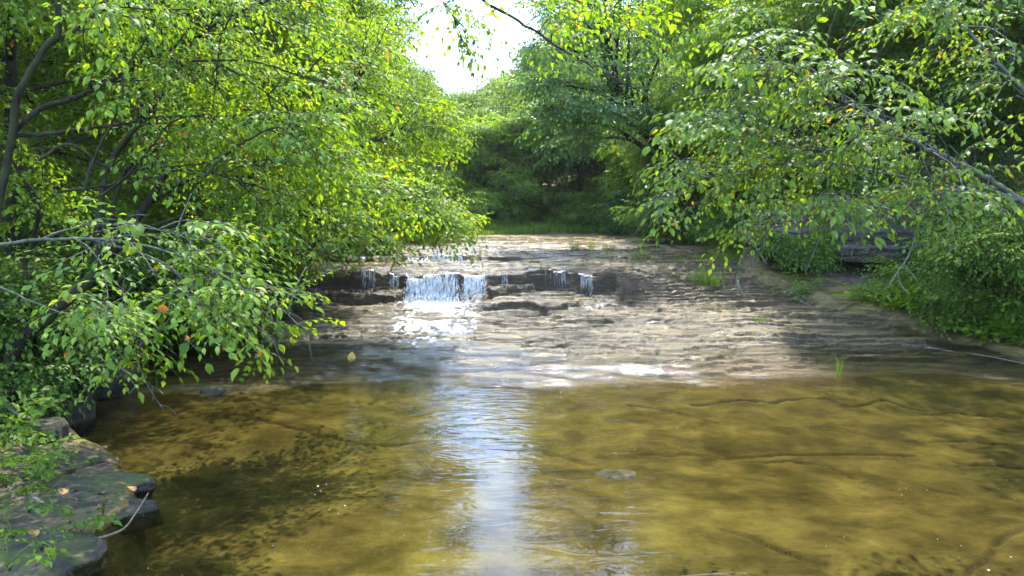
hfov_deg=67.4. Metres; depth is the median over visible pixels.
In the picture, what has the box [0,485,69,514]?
plant
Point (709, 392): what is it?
pool water
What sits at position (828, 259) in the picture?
shrub
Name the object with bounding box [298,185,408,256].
shrub
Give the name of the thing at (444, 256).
waterfall
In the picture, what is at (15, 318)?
shrub
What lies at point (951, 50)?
broadleaf tree
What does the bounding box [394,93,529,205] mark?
broadleaf tree
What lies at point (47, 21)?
broadleaf tree
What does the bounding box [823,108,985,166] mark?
shrub
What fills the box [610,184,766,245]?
shrub
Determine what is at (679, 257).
grass tuft
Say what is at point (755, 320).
grass tuft
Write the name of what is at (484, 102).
broadleaf tree
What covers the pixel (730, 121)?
creekside tree
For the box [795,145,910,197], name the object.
shrub
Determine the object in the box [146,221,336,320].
shrub
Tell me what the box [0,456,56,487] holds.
plant
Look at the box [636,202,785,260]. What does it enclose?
bank grass
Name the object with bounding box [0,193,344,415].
sapling
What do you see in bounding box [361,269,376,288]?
waterfall
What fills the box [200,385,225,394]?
rock slab
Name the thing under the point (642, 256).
grass tuft
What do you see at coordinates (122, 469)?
leaf litter
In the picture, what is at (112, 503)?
plant
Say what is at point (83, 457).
rock slab
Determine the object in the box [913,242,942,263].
rock ledge
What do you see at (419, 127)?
creekside tree
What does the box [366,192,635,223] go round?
undergrowth
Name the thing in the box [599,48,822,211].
broadleaf tree
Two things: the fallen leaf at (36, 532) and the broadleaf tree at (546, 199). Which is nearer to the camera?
the fallen leaf at (36, 532)
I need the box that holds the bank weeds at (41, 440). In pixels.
[0,403,95,495]
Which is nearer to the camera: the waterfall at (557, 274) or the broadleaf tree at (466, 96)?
the waterfall at (557, 274)
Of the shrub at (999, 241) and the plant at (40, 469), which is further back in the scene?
the shrub at (999, 241)
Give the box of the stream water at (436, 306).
[137,235,1023,389]
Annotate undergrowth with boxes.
[0,96,349,359]
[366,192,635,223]
[670,52,1023,243]
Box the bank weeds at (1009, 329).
[833,273,1023,345]
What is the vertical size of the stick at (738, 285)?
0.287 m
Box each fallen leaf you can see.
[27,529,39,535]
[58,488,68,494]
[127,486,136,490]
[347,352,355,361]
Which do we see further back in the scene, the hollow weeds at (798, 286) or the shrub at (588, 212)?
the shrub at (588, 212)
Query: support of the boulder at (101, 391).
on the creek bed
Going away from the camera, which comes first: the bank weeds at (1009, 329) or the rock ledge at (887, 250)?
the bank weeds at (1009, 329)
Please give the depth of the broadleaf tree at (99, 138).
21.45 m
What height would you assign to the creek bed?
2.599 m
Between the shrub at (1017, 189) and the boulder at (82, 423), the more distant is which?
the shrub at (1017, 189)
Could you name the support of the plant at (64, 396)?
on the bank weeds at (41, 440)
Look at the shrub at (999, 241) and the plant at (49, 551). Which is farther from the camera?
the shrub at (999, 241)
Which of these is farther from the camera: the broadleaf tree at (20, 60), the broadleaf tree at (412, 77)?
the broadleaf tree at (412, 77)
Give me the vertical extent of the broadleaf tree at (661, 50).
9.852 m
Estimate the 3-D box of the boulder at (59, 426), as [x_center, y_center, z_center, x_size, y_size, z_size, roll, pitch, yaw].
[-4.131,1.301,6.815,0.339,0.305,0.299,0,5,0]
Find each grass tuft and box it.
[62,363,159,404]
[566,240,581,249]
[602,245,619,251]
[630,251,653,259]
[673,255,690,259]
[687,262,737,290]
[707,251,733,260]
[752,313,765,323]
[834,355,846,375]
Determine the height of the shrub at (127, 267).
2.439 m
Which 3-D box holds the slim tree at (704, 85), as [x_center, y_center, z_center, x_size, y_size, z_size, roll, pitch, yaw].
[6.037,-3.576,18.523,4.322,5.205,3.373,0,5,0]
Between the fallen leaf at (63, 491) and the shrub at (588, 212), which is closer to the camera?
the fallen leaf at (63, 491)
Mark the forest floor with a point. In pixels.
(848, 277)
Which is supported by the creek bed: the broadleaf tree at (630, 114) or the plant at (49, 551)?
the broadleaf tree at (630, 114)
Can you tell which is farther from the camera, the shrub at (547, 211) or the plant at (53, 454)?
the shrub at (547, 211)
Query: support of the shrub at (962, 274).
on the forest floor
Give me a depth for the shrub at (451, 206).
23.43 m
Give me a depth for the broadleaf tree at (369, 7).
18.90 m
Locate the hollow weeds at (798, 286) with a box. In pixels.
[772,263,988,302]
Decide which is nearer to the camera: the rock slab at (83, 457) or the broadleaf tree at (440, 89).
the rock slab at (83, 457)
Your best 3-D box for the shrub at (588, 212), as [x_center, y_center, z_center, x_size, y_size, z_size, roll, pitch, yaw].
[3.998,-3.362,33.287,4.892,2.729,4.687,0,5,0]
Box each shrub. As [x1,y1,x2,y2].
[0,197,263,367]
[0,243,148,431]
[41,227,299,353]
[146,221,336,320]
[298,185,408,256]
[346,189,477,242]
[450,192,545,224]
[496,175,604,222]
[550,178,637,225]
[588,182,668,237]
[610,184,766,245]
[676,194,759,253]
[743,220,834,271]
[770,230,849,277]
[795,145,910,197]
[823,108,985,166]
[849,181,1023,340]
[884,227,980,280]
[896,173,1023,234]
[909,258,1023,304]
[921,82,1023,153]
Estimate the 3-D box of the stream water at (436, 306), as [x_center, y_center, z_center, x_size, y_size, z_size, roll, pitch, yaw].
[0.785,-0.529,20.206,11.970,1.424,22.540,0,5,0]
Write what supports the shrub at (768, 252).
on the forest floor
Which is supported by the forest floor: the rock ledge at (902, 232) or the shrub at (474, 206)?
the shrub at (474, 206)
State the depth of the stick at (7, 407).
6.93 m
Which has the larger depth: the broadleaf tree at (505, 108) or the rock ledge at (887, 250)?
the broadleaf tree at (505, 108)
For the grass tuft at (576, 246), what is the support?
on the creek bed
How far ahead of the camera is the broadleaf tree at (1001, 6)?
14.41 m
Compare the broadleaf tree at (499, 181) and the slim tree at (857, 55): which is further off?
the broadleaf tree at (499, 181)
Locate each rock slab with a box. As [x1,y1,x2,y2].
[0,492,162,534]
[0,527,107,575]
[0,546,75,575]
[4,448,103,477]
[22,471,155,499]
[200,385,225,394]
[595,468,635,480]
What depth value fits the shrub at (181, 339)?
10.51 m
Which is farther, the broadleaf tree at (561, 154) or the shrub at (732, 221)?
the broadleaf tree at (561, 154)
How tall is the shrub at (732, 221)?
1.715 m
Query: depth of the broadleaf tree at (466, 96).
49.86 m
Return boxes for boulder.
[17,390,95,432]
[26,417,68,443]
[62,358,138,400]
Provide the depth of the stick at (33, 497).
5.11 m
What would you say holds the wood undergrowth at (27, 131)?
on the forest floor
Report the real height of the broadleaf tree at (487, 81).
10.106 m
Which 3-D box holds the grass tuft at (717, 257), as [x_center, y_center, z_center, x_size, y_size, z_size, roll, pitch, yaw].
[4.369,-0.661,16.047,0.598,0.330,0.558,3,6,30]
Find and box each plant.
[0,385,70,421]
[0,398,57,447]
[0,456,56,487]
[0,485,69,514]
[0,507,46,543]
[0,528,66,571]
[4,517,91,551]
[21,441,78,471]
[37,507,121,531]
[91,484,130,516]
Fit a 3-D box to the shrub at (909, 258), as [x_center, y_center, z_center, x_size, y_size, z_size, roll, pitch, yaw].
[8.051,-0.543,14.329,2.302,1.425,2.155,0,5,0]
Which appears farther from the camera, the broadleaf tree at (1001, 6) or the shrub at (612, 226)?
the shrub at (612, 226)
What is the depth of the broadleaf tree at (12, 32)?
9.50 m
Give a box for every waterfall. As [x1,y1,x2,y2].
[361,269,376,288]
[389,273,400,287]
[403,262,459,305]
[429,254,464,261]
[460,273,486,303]
[545,269,566,288]
[579,274,593,295]
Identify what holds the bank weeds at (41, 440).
on the forest floor
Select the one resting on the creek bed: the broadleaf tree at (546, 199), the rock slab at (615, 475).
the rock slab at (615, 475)
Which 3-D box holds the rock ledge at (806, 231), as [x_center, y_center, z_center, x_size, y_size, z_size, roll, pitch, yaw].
[5.476,-1.068,15.609,1.437,0.444,1.488,0,5,0]
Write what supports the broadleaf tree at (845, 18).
on the forest floor
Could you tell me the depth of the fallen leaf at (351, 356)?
10.04 m
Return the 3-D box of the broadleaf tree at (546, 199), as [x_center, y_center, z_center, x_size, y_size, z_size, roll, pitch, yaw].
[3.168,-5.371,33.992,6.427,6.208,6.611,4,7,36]
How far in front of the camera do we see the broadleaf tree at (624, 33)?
38.67 m
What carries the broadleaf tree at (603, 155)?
on the forest floor
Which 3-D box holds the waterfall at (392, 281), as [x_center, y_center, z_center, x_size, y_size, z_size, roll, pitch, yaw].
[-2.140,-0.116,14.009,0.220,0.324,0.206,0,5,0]
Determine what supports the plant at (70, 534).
on the rock slab at (61, 567)
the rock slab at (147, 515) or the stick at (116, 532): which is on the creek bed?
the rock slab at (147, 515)
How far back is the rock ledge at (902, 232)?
14.64 m
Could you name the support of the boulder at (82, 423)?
on the creek bed
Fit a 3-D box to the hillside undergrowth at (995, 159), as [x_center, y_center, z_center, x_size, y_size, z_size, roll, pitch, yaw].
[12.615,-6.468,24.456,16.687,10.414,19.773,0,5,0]
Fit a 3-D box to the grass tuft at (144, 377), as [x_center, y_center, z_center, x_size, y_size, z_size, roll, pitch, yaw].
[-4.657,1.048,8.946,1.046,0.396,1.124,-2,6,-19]
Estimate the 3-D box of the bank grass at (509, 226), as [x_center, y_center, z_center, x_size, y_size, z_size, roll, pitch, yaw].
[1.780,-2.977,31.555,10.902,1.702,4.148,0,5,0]
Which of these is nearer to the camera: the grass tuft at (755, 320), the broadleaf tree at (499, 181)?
the grass tuft at (755, 320)
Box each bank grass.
[455,216,639,235]
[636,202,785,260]
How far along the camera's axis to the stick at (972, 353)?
10.52 m
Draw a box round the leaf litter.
[0,275,1020,547]
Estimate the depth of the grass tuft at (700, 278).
14.39 m
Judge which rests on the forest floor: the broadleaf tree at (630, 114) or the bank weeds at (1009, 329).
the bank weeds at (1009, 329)
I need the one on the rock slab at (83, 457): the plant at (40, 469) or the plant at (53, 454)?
the plant at (53, 454)
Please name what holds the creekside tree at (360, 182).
on the forest floor
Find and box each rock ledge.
[743,224,818,245]
[819,225,941,245]
[824,244,919,263]
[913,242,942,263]
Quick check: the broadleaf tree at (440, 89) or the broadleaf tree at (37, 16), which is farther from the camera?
the broadleaf tree at (440, 89)
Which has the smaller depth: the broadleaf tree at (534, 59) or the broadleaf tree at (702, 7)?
the broadleaf tree at (702, 7)
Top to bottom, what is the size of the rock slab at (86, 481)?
0.230 m
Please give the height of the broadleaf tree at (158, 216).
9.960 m
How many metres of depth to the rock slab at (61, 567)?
4.09 m
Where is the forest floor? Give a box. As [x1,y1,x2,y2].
[0,41,1023,529]
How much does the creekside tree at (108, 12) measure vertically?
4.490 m
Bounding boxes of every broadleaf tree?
[0,0,93,45]
[0,0,148,62]
[0,0,334,270]
[0,0,429,251]
[0,33,51,97]
[32,21,174,167]
[56,0,398,227]
[219,0,472,207]
[320,15,454,194]
[369,56,446,133]
[373,72,491,198]
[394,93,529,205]
[433,109,563,219]
[447,38,559,163]
[451,73,610,223]
[459,62,520,104]
[496,16,626,186]
[502,0,735,245]
[505,90,634,223]
[511,44,658,220]
[525,0,652,47]
[552,0,711,95]
[587,89,737,202]
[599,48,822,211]
[617,0,842,127]
[625,0,958,205]
[745,0,1023,192]
[816,0,1023,147]
[891,24,1013,86]
[912,0,1023,161]
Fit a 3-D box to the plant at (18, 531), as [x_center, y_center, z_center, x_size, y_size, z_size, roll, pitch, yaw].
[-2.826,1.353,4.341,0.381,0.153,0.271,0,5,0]
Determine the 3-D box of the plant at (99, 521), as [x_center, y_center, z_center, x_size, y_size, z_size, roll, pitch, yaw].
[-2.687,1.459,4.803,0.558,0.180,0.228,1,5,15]
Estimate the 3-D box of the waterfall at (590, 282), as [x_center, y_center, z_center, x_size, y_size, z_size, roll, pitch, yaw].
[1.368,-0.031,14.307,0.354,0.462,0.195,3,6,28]
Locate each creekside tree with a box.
[0,0,705,262]
[0,4,490,427]
[257,7,494,329]
[627,0,1023,294]
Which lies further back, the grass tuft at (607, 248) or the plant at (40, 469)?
the grass tuft at (607, 248)
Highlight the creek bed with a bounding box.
[36,210,1023,575]
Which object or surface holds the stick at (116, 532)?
on the rock slab at (147, 515)
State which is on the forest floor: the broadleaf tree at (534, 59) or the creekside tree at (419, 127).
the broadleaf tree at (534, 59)
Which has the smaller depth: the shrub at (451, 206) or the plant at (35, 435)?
the plant at (35, 435)
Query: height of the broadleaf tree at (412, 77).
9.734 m
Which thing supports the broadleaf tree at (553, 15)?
on the forest floor
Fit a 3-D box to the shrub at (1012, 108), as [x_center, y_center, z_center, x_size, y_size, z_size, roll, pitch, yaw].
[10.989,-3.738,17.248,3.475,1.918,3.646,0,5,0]
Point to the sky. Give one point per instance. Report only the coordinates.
(506, 26)
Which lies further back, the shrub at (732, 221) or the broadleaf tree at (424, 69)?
the broadleaf tree at (424, 69)
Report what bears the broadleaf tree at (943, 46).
on the forest floor
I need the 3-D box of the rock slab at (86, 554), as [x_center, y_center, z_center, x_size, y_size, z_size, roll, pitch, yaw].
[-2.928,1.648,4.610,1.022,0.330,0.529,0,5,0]
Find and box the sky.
[295,0,720,96]
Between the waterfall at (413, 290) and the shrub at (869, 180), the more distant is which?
the shrub at (869, 180)
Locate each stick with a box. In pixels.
[3,404,39,420]
[31,495,44,506]
[99,492,148,538]
[736,280,743,295]
[925,346,1023,363]
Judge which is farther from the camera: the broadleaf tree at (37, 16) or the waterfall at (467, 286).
the waterfall at (467, 286)
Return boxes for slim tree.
[674,25,851,203]
[743,20,920,178]
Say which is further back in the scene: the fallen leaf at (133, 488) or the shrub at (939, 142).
the shrub at (939, 142)
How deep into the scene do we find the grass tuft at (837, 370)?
9.73 m

